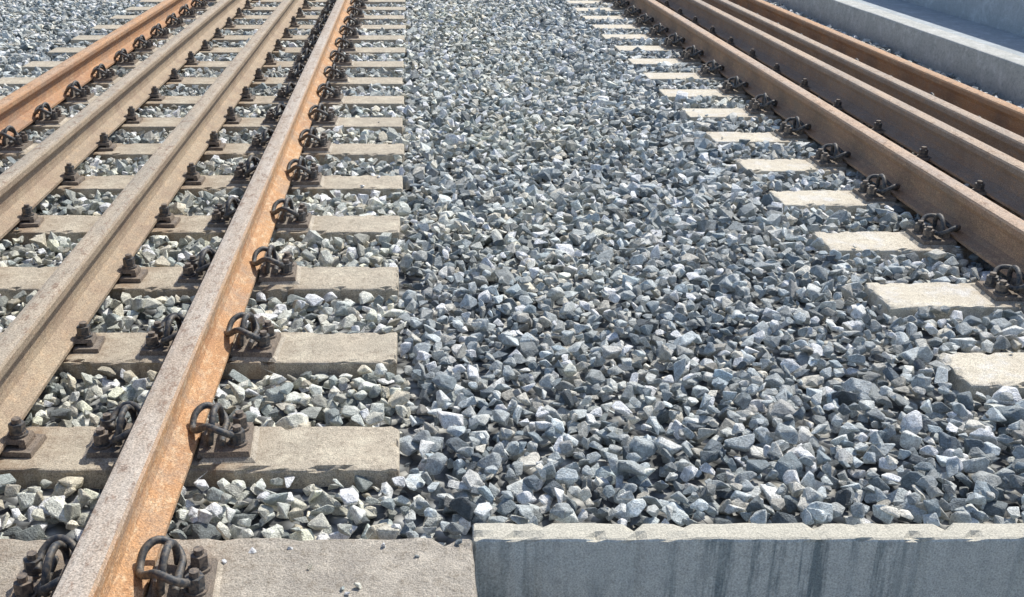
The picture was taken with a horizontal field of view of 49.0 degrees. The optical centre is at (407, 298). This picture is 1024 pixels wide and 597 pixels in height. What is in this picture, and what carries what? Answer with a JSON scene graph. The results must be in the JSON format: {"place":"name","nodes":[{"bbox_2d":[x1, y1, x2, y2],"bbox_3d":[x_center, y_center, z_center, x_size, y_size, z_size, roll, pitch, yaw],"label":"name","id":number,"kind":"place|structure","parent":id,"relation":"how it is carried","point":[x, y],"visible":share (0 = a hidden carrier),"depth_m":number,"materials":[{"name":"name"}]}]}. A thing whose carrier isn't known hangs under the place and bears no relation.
{"place":"outdoors","nodes":[
{"label":"outdoors","id":0,"kind":"place"},
{"bbox_2d":[0,0,405,596],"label":"railway track","id":1,"kind":"structure","parent":0,"point":[155,456],"depth_m":3.82,"materials":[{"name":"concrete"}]},
{"bbox_2d":[0,538,476,596],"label":"concrete slab","id":2,"kind":"structure","parent":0,"point":[277,568],"depth_m":2.31,"materials":[{"name":"grey concrete"}]},
{"bbox_2d":[0,0,1023,596],"bbox_3d":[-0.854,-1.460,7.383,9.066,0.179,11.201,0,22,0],"label":"ballast gravel","id":3,"kind":"structure","parent":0,"point":[518,100],"depth_m":3.67,"materials":[{"name":"grey gravel"}]},
{"bbox_2d":[566,0,1023,401],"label":"railway track","id":4,"kind":"structure","parent":0,"point":[945,129],"depth_m":5.45,"materials":[{"name":"concrete"}]},
{"label":"ground","id":5,"kind":"structure","parent":0,"visible":0},
{"bbox_2d":[472,523,1023,596],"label":"retaining wall","id":6,"kind":"structure","parent":5,"relation":"on","point":[738,560],"depth_m":2.43,"materials":[{"name":"grey concrete"}]},
{"bbox_2d":[768,0,1023,105],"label":"concrete kerb","id":7,"kind":"structure","parent":5,"relation":"on","point":[985,68],"depth_m":7.91,"materials":[{"name":"grey concrete"}]},
{"bbox_2d":[853,0,1023,56],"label":"walkway","id":8,"kind":"structure","parent":5,"relation":"on","point":[996,38],"depth_m":8.69,"materials":[{"name":"concrete"}]},
{"bbox_2d":[902,0,1023,36],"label":"parapet wall","id":9,"kind":"structure","parent":5,"relation":"on","point":[1006,15],"depth_m":8.66,"materials":[{"name":"concrete"}]}
]}

